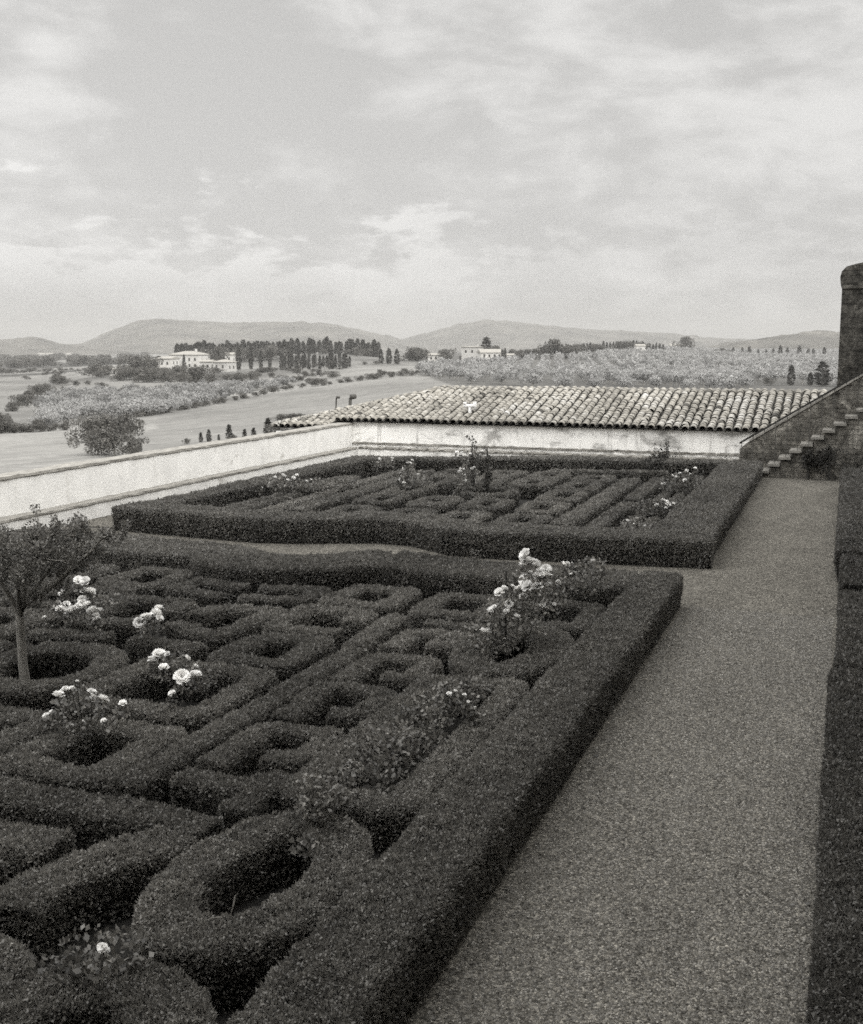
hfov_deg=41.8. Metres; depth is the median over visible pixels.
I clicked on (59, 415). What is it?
olive tree
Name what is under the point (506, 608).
plant stake
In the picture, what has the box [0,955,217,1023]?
box hedge
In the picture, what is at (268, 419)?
cypress tree
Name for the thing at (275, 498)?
box hedge
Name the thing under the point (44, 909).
box hedge
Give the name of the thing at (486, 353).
villa house
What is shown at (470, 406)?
vent pipe
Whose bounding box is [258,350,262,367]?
cypress tree
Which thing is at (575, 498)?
box hedge
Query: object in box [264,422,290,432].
bushy shrub
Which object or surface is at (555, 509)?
box hedge
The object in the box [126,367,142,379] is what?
bushy shrub
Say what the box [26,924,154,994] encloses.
rose bush
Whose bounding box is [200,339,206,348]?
cypress tree
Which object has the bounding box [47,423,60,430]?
bushy shrub
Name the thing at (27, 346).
hills
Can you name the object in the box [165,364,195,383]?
bushy shrub
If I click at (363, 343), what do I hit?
cypress tree
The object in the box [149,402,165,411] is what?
olive tree
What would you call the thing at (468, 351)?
villa house
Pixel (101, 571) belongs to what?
box hedge
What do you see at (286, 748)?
box hedge
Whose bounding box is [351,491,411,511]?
box hedge
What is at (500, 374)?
olive tree
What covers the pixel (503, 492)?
box hedge
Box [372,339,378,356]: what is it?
cypress tree
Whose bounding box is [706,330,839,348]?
dark hill
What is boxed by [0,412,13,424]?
bushy shrub
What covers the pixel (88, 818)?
box hedge
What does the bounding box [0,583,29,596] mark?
box hedge
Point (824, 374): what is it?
cypress tree
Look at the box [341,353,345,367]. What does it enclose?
cypress tree
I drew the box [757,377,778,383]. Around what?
bushy shrub
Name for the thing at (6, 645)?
box hedge
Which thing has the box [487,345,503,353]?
broadleaf tree
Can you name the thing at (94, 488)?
garden wall
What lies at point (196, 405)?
bushy shrub
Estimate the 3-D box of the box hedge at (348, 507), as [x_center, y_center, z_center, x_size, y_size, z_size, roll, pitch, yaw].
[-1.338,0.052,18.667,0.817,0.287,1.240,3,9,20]
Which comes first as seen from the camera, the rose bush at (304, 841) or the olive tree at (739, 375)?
the rose bush at (304, 841)
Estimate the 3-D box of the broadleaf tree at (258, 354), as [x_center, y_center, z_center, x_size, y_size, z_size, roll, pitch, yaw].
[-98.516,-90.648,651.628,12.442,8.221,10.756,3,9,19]
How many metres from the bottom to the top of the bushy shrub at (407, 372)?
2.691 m
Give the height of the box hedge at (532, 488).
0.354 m
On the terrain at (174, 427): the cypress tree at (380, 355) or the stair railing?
the cypress tree at (380, 355)
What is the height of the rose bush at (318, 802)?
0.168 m
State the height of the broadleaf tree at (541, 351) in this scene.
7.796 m
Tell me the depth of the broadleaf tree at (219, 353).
583.64 m
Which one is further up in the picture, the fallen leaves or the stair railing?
the stair railing
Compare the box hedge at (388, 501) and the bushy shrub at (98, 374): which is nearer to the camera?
the box hedge at (388, 501)
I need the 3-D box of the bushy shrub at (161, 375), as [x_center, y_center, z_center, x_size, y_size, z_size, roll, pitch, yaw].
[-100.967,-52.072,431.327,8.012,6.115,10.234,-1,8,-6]
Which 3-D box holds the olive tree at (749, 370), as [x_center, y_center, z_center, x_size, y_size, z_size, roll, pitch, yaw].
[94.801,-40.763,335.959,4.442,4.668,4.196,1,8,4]
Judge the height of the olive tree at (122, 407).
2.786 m
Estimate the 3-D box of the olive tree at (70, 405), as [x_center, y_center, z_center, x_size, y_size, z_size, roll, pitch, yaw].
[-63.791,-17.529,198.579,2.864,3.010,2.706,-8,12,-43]
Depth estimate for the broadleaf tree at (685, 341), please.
964.63 m
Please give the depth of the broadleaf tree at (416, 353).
630.37 m
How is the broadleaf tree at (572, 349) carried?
on the terrain at (174, 427)
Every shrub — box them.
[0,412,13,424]
[0,413,11,432]
[1,421,17,432]
[3,422,18,432]
[4,402,22,411]
[8,394,35,407]
[16,423,27,432]
[17,390,40,401]
[26,385,49,396]
[26,420,42,432]
[33,418,52,431]
[35,383,56,391]
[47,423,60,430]
[48,374,60,383]
[53,376,71,384]
[58,423,69,430]
[63,415,122,441]
[67,428,121,455]
[84,426,141,455]
[92,373,103,376]
[92,412,133,435]
[94,382,108,386]
[98,413,145,440]
[109,369,129,379]
[115,366,135,379]
[121,437,148,452]
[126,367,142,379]
[130,411,145,416]
[131,366,160,382]
[141,410,153,415]
[156,368,176,382]
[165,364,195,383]
[175,365,217,383]
[181,438,190,443]
[188,402,200,407]
[200,400,210,406]
[205,374,219,381]
[210,367,223,372]
[211,397,226,403]
[218,374,231,381]
[229,372,249,381]
[236,393,249,398]
[245,370,258,379]
[258,389,270,394]
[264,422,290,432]
[266,386,278,392]
[271,414,289,421]
[277,413,301,418]
[294,368,301,372]
[306,379,323,385]
[318,378,327,384]
[322,371,337,375]
[327,373,340,377]
[342,377,353,381]
[354,376,367,380]
[364,373,379,378]
[387,371,395,376]
[394,371,405,376]
[398,368,414,374]
[463,432,481,486]
[482,447,492,493]
[641,453,667,470]
[649,437,679,458]
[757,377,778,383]
[800,448,819,479]
[808,444,835,480]
[830,448,862,467]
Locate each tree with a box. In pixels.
[0,356,12,361]
[0,504,131,681]
[4,359,28,367]
[5,361,12,367]
[10,357,37,367]
[11,355,30,359]
[22,359,34,366]
[29,415,49,424]
[33,355,60,365]
[42,405,61,411]
[44,408,57,421]
[44,409,59,425]
[52,412,63,423]
[58,401,71,406]
[58,408,80,420]
[59,404,76,417]
[65,354,95,365]
[68,399,80,406]
[74,405,88,416]
[75,363,104,376]
[78,397,91,406]
[78,407,87,415]
[82,403,97,412]
[85,363,111,372]
[88,354,115,364]
[94,405,102,414]
[95,356,118,364]
[97,364,118,376]
[108,401,120,416]
[111,396,128,401]
[116,356,156,368]
[116,403,141,414]
[121,400,136,413]
[124,354,157,369]
[128,403,148,415]
[142,400,159,414]
[143,405,151,415]
[149,356,163,367]
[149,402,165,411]
[154,400,168,411]
[165,401,180,408]
[168,396,192,406]
[173,343,179,352]
[174,399,183,407]
[182,354,185,369]
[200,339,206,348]
[205,346,243,359]
[206,429,211,441]
[208,344,229,360]
[224,424,232,438]
[234,347,247,360]
[235,345,241,369]
[240,350,258,361]
[241,429,246,436]
[248,348,253,369]
[254,340,259,348]
[254,344,287,359]
[254,348,268,359]
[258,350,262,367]
[263,417,272,433]
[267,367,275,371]
[268,352,271,366]
[278,345,285,357]
[279,353,284,367]
[281,339,286,353]
[287,353,291,368]
[290,352,293,366]
[291,340,294,353]
[293,338,298,353]
[294,355,297,367]
[296,341,300,353]
[296,371,309,376]
[297,353,301,368]
[301,342,306,353]
[301,354,304,368]
[304,353,307,367]
[306,340,311,353]
[307,356,310,369]
[310,339,315,353]
[310,369,327,375]
[311,355,314,367]
[318,355,322,368]
[321,356,324,366]
[323,336,330,353]
[327,352,332,368]
[330,353,334,368]
[333,342,337,353]
[337,341,341,353]
[337,353,341,366]
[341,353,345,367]
[343,352,348,367]
[344,347,363,355]
[346,338,352,354]
[354,338,360,350]
[360,340,366,355]
[361,348,372,355]
[369,345,375,356]
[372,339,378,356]
[377,349,383,362]
[386,348,392,363]
[393,348,400,363]
[400,347,418,360]
[410,347,422,360]
[411,348,430,359]
[421,364,430,376]
[430,364,446,377]
[433,366,443,378]
[437,350,447,358]
[438,348,457,359]
[445,365,462,379]
[450,364,465,376]
[464,368,482,378]
[464,371,479,383]
[473,361,487,377]
[474,365,485,375]
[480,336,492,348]
[485,367,490,375]
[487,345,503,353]
[490,369,518,384]
[491,362,511,372]
[492,364,509,373]
[503,349,523,356]
[510,366,520,373]
[516,349,524,358]
[518,372,542,385]
[519,348,533,357]
[528,367,540,385]
[532,347,544,358]
[535,345,554,358]
[539,368,547,374]
[543,338,569,356]
[546,368,560,377]
[549,343,569,357]
[552,376,573,386]
[556,374,566,385]
[557,367,574,384]
[564,343,583,358]
[571,344,588,352]
[585,373,602,386]
[586,343,599,352]
[586,369,606,377]
[586,377,606,386]
[594,344,605,351]
[602,367,616,380]
[606,370,617,383]
[609,371,635,381]
[610,340,632,349]
[611,341,633,351]
[615,370,627,385]
[615,375,626,385]
[618,377,637,386]
[632,369,644,384]
[633,369,652,385]
[650,376,661,387]
[652,368,664,374]
[656,372,666,385]
[663,373,671,385]
[671,372,682,387]
[672,336,695,350]
[678,373,691,388]
[680,378,698,387]
[691,370,704,386]
[693,372,709,387]
[703,371,724,387]
[705,377,717,387]
[714,373,736,388]
[723,378,737,388]
[735,371,750,387]
[739,375,751,388]
[743,367,758,376]
[748,375,754,387]
[786,365,796,385]
[792,371,808,383]
[797,345,801,353]
[807,372,813,384]
[813,361,831,385]
[827,371,836,383]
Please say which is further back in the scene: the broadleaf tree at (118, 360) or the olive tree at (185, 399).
the broadleaf tree at (118, 360)
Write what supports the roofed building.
on the terrain at (174, 427)
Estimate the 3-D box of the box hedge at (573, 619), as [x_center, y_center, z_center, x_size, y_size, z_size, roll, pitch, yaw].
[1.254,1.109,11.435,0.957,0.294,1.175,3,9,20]
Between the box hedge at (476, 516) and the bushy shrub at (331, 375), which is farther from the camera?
the bushy shrub at (331, 375)
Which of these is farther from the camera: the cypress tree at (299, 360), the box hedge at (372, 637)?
the cypress tree at (299, 360)
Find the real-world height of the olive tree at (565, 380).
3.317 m
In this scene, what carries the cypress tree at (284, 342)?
on the terrain at (174, 427)
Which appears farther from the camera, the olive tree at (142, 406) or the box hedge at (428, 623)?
the olive tree at (142, 406)
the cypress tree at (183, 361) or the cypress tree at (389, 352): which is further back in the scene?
the cypress tree at (389, 352)
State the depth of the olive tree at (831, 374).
325.22 m
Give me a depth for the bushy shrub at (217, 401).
230.26 m
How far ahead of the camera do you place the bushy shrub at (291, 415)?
138.89 m
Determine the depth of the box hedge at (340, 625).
11.04 m
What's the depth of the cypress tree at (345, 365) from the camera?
539.37 m
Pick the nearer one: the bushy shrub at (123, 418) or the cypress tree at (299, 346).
the bushy shrub at (123, 418)
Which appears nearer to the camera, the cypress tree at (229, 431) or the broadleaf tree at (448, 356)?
the cypress tree at (229, 431)
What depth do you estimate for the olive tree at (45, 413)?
177.19 m
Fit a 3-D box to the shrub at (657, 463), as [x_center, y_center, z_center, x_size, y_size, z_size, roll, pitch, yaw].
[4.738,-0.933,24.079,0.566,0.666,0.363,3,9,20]
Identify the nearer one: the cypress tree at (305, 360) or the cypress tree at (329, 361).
the cypress tree at (329, 361)
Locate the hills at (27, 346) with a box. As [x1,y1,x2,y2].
[0,337,174,354]
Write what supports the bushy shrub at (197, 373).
on the terrain at (174, 427)
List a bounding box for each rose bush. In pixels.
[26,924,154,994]
[36,575,122,632]
[39,680,130,738]
[132,605,167,637]
[146,646,202,699]
[166,665,216,708]
[258,473,361,494]
[288,827,321,860]
[292,772,354,818]
[323,672,492,799]
[373,457,394,472]
[389,459,428,489]
[453,450,485,490]
[455,548,597,659]
[559,556,613,609]
[620,516,652,528]
[630,498,681,516]
[658,467,704,497]
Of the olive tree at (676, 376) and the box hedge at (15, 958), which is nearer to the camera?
the box hedge at (15, 958)
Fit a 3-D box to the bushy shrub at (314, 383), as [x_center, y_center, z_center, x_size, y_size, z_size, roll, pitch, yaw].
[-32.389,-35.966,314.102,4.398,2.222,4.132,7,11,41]
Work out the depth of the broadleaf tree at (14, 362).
1058.22 m
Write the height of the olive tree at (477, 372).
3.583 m
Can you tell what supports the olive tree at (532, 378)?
on the terrain at (174, 427)
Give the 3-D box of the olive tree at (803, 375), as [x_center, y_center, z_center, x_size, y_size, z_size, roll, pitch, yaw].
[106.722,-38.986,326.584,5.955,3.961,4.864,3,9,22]
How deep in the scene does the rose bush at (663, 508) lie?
17.67 m
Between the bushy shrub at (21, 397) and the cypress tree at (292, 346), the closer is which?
the bushy shrub at (21, 397)
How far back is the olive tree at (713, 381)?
259.12 m
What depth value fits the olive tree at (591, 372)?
270.26 m
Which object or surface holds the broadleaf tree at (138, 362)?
on the terrain at (174, 427)
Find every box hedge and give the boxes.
[0,582,60,607]
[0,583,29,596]
[0,606,60,647]
[0,639,14,653]
[0,640,129,716]
[0,704,62,762]
[0,716,188,795]
[0,772,224,852]
[0,818,76,884]
[0,823,200,967]
[0,857,8,885]
[0,932,34,994]
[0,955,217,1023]
[1,557,49,582]
[3,525,683,1023]
[10,562,120,586]
[26,582,136,627]
[26,626,116,647]
[61,657,278,735]
[64,593,198,648]
[94,566,196,596]
[105,645,368,806]
[111,454,763,568]
[124,633,209,664]
[130,809,373,1015]
[164,576,251,607]
[164,602,288,659]
[169,765,293,832]
[195,720,344,778]
[206,631,334,684]
[228,491,302,508]
[236,583,332,610]
[261,486,345,510]
[261,603,378,654]
[269,679,398,736]
[277,673,529,851]
[287,469,435,512]
[290,474,359,496]
[317,583,421,619]
[321,502,382,512]
[329,651,443,693]
[341,467,414,490]
[341,612,409,654]
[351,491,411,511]
[377,628,469,673]
[381,482,437,499]
[386,507,437,514]
[405,495,463,513]
[407,592,514,630]
[417,474,459,495]
[422,618,482,633]
[433,468,480,486]
[439,509,492,524]
[448,625,575,691]
[452,484,520,505]
[457,496,515,521]
[461,475,511,486]
[482,468,528,481]
[492,513,552,524]
[500,597,606,640]
[507,477,557,499]
[514,500,571,522]
[526,470,571,485]
[534,489,588,510]
[549,468,668,483]
[550,477,640,526]
[554,481,604,499]
[571,473,617,489]
[583,501,635,528]
[620,509,665,528]
[623,477,665,512]
[648,489,688,507]
[668,475,703,493]
[805,666,862,1023]
[832,589,862,669]
[833,467,862,581]
[837,553,862,595]
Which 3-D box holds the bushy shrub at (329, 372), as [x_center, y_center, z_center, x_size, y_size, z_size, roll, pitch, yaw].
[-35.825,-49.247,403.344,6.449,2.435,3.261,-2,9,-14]
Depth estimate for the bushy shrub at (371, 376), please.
328.46 m
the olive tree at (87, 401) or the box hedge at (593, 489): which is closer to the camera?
the box hedge at (593, 489)
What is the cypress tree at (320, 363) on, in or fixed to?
on the terrain at (174, 427)
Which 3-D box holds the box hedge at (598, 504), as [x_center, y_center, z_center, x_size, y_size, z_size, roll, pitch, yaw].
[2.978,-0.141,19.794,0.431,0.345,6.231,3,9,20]
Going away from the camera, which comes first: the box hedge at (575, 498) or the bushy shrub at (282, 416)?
the box hedge at (575, 498)
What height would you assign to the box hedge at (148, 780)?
0.336 m
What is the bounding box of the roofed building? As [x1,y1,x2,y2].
[271,385,827,459]
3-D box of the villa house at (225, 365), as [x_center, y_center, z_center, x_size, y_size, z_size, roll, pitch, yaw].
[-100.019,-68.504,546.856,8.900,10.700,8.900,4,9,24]
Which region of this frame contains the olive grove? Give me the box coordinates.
[415,344,838,379]
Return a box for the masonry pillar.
[837,262,862,385]
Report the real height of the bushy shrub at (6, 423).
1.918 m
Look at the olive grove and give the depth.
566.42 m
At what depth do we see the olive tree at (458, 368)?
282.24 m
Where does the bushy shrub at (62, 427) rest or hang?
on the terrain at (174, 427)
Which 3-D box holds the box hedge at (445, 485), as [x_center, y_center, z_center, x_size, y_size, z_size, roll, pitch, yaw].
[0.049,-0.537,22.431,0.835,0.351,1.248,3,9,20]
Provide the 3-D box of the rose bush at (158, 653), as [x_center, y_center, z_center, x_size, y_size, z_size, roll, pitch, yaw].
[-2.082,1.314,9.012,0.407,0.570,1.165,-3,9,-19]
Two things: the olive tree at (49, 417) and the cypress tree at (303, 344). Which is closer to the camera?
the olive tree at (49, 417)
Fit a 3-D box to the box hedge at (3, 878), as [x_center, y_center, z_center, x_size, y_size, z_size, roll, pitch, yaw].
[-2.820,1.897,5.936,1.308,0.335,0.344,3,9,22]
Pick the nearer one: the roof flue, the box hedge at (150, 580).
the box hedge at (150, 580)
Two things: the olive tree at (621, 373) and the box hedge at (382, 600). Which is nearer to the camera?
the box hedge at (382, 600)
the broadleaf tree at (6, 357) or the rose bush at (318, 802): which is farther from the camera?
the broadleaf tree at (6, 357)
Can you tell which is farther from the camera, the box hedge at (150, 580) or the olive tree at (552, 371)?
the olive tree at (552, 371)
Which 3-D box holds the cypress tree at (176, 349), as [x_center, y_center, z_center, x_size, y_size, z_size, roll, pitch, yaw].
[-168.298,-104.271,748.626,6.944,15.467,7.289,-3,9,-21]
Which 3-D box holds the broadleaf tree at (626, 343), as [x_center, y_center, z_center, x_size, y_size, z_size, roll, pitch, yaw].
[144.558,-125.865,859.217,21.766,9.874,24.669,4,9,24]
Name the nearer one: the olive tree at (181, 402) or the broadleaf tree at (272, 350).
the olive tree at (181, 402)
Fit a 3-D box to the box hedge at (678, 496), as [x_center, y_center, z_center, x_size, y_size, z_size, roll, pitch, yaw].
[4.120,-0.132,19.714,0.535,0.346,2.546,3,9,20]
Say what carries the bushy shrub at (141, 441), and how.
on the terrain at (174, 427)
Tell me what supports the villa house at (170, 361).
on the terrain at (174, 427)
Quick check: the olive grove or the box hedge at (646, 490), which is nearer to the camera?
the box hedge at (646, 490)
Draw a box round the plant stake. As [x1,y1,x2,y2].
[505,571,506,660]
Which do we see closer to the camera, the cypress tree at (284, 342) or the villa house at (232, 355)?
the villa house at (232, 355)
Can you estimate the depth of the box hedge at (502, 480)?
22.37 m
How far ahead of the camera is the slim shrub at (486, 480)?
20.70 m
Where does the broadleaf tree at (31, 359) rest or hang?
on the terrain at (174, 427)
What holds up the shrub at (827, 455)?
on the gravel path at (783, 532)
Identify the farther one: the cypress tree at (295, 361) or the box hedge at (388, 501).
the cypress tree at (295, 361)
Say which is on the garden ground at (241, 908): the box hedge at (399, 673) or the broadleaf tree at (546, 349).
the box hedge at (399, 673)
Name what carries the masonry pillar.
on the stone stairs
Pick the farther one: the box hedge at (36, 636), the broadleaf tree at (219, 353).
the broadleaf tree at (219, 353)
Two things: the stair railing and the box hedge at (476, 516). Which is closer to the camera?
the box hedge at (476, 516)
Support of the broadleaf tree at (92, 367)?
on the terrain at (174, 427)
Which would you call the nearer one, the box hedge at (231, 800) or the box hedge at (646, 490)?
the box hedge at (231, 800)
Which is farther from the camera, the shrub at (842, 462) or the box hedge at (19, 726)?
the shrub at (842, 462)
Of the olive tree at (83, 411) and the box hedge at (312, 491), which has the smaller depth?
the box hedge at (312, 491)
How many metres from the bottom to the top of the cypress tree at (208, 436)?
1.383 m
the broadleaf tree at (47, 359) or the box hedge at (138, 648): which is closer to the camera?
the box hedge at (138, 648)
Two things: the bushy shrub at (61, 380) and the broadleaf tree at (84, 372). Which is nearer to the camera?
the bushy shrub at (61, 380)
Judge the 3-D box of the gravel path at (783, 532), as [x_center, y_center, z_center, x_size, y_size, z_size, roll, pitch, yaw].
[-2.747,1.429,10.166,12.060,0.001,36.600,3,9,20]
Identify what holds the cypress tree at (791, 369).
on the terrain at (174, 427)
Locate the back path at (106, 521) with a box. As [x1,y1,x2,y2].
[81,515,113,527]
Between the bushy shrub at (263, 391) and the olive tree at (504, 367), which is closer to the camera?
the bushy shrub at (263, 391)
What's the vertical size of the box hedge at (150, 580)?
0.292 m
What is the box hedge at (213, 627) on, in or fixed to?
on the garden ground at (241, 908)
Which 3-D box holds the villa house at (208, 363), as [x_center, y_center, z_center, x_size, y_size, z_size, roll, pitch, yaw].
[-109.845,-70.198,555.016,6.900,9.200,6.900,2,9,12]
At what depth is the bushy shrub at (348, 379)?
324.93 m
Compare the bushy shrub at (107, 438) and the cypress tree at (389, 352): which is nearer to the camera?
the bushy shrub at (107, 438)
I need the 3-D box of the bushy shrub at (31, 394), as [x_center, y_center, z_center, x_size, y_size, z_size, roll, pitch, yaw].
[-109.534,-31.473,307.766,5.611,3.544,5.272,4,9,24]
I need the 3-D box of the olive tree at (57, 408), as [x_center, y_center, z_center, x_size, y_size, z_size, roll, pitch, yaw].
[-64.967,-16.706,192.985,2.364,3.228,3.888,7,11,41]
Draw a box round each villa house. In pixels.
[158,356,180,369]
[168,349,210,369]
[198,360,215,370]
[213,359,236,371]
[225,352,235,360]
[428,353,440,360]
[461,344,483,359]
[476,349,500,358]
[633,344,645,350]
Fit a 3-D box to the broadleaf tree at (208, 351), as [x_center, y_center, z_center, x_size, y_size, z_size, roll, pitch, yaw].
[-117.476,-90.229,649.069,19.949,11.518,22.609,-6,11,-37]
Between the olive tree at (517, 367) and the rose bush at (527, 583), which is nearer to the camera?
the rose bush at (527, 583)
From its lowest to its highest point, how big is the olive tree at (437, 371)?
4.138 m
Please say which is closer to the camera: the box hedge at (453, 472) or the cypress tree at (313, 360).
the box hedge at (453, 472)
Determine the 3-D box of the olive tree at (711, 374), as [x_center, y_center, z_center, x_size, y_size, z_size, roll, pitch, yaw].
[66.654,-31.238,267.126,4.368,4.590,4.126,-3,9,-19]
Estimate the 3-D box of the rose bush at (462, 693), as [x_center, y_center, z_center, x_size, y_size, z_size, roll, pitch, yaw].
[-0.046,1.523,7.709,0.686,0.537,2.373,3,9,20]
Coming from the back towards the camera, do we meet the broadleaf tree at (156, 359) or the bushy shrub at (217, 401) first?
the broadleaf tree at (156, 359)
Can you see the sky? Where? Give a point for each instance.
(401, 169)
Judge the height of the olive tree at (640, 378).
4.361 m
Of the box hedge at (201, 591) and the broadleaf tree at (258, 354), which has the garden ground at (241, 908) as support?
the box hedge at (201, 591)
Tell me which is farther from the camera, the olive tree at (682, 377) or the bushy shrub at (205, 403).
the olive tree at (682, 377)
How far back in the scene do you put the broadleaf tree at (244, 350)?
659.60 m
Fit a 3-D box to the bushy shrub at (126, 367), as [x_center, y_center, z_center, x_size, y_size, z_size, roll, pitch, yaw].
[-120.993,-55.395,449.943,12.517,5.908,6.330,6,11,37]
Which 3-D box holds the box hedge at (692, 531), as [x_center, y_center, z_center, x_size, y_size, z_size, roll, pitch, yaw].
[1.123,-0.412,21.162,9.291,0.492,11.240,3,9,20]
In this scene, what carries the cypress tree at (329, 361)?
on the terrain at (174, 427)
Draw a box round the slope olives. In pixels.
[32,375,296,407]
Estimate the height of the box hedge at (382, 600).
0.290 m
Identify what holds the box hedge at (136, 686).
on the garden ground at (241, 908)
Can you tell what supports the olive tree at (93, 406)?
on the terrain at (174, 427)
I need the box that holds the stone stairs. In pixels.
[739,374,862,479]
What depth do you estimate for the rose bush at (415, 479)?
21.01 m
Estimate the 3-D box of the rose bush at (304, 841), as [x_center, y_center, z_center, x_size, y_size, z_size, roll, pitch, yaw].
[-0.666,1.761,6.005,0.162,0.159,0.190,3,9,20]
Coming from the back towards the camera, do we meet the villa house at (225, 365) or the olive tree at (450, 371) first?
the villa house at (225, 365)
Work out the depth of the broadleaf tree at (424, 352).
632.04 m
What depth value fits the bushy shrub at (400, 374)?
360.87 m
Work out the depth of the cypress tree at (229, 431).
110.14 m
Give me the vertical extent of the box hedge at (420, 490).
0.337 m
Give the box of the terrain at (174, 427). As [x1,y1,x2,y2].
[0,348,834,473]
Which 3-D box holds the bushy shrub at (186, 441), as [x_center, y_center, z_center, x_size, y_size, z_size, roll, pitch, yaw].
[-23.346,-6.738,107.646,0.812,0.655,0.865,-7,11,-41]
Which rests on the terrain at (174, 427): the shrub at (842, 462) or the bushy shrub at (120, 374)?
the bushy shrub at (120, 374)
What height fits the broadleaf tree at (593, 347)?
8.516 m
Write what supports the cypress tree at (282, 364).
on the terrain at (174, 427)
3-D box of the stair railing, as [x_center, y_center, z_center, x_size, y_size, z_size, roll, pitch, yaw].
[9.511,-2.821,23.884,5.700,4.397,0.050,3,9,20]
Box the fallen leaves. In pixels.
[431,482,834,1023]
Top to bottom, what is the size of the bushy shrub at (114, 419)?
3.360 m
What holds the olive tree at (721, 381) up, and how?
on the terrain at (174, 427)
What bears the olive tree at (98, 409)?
on the terrain at (174, 427)
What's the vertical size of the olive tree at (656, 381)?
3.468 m
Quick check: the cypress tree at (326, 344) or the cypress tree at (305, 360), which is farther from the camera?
the cypress tree at (326, 344)
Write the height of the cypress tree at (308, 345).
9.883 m
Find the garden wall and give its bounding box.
[0,422,357,530]
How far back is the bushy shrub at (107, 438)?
89.29 m
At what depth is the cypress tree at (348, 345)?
725.48 m
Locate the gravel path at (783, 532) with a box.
[61,478,839,1023]
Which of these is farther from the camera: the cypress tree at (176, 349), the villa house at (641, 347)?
the villa house at (641, 347)
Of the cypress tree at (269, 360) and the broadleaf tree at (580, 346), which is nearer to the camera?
the cypress tree at (269, 360)
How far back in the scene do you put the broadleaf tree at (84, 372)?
520.75 m
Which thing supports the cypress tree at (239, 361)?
on the terrain at (174, 427)
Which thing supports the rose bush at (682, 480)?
on the garden ground at (241, 908)
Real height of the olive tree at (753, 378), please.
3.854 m
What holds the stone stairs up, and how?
on the garden ground at (241, 908)
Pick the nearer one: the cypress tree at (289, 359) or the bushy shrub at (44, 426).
the bushy shrub at (44, 426)
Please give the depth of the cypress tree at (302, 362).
547.45 m
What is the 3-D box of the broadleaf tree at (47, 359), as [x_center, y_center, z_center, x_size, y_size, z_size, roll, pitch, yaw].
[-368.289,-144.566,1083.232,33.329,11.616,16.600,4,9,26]
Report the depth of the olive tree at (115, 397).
214.96 m
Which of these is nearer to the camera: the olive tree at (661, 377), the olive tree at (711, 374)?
the olive tree at (711, 374)
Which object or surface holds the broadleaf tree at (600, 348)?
on the terrain at (174, 427)
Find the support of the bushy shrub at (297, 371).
on the terrain at (174, 427)
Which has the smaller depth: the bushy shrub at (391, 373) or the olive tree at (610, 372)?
the olive tree at (610, 372)
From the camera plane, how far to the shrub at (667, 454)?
26.44 m
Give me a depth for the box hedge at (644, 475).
23.90 m
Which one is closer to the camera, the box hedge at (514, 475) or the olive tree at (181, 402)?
the box hedge at (514, 475)
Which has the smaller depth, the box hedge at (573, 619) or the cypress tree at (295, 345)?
the box hedge at (573, 619)
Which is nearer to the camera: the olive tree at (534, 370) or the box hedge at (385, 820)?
the box hedge at (385, 820)
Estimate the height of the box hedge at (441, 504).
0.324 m
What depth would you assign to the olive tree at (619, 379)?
260.93 m
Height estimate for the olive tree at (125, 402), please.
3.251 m
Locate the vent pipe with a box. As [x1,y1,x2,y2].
[463,402,476,415]
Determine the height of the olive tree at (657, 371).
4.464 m
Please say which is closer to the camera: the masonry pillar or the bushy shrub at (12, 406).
the masonry pillar
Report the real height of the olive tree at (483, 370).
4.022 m
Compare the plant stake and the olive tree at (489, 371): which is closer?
the plant stake
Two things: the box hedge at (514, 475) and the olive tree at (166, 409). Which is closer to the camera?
the box hedge at (514, 475)
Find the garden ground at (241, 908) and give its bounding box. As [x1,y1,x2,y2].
[35,476,761,1023]
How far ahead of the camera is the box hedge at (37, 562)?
14.11 m
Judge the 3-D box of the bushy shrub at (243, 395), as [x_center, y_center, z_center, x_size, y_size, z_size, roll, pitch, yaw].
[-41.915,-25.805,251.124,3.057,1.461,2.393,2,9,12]
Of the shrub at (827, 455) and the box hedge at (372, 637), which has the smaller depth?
the box hedge at (372, 637)
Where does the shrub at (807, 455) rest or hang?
on the gravel path at (783, 532)
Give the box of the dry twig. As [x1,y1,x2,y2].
[230,893,237,915]
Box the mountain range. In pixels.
[66,319,439,352]
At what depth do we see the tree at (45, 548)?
9.01 m
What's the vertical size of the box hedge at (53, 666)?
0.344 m
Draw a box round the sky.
[0,0,862,343]
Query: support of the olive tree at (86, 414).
on the terrain at (174, 427)
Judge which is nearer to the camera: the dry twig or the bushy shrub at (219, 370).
the dry twig
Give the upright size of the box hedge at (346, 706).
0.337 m
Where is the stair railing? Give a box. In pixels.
[739,372,862,463]
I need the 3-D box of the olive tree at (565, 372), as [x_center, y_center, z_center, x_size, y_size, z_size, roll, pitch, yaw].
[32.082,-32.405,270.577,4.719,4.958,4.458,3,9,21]
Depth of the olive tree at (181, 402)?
214.18 m
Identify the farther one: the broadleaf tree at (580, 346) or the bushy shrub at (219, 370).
the broadleaf tree at (580, 346)
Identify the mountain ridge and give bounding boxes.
[402,319,753,351]
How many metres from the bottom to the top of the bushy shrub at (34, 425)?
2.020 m
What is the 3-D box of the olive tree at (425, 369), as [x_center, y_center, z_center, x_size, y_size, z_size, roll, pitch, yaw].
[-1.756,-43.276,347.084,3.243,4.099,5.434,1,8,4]
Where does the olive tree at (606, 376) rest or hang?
on the terrain at (174, 427)
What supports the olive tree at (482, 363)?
on the terrain at (174, 427)

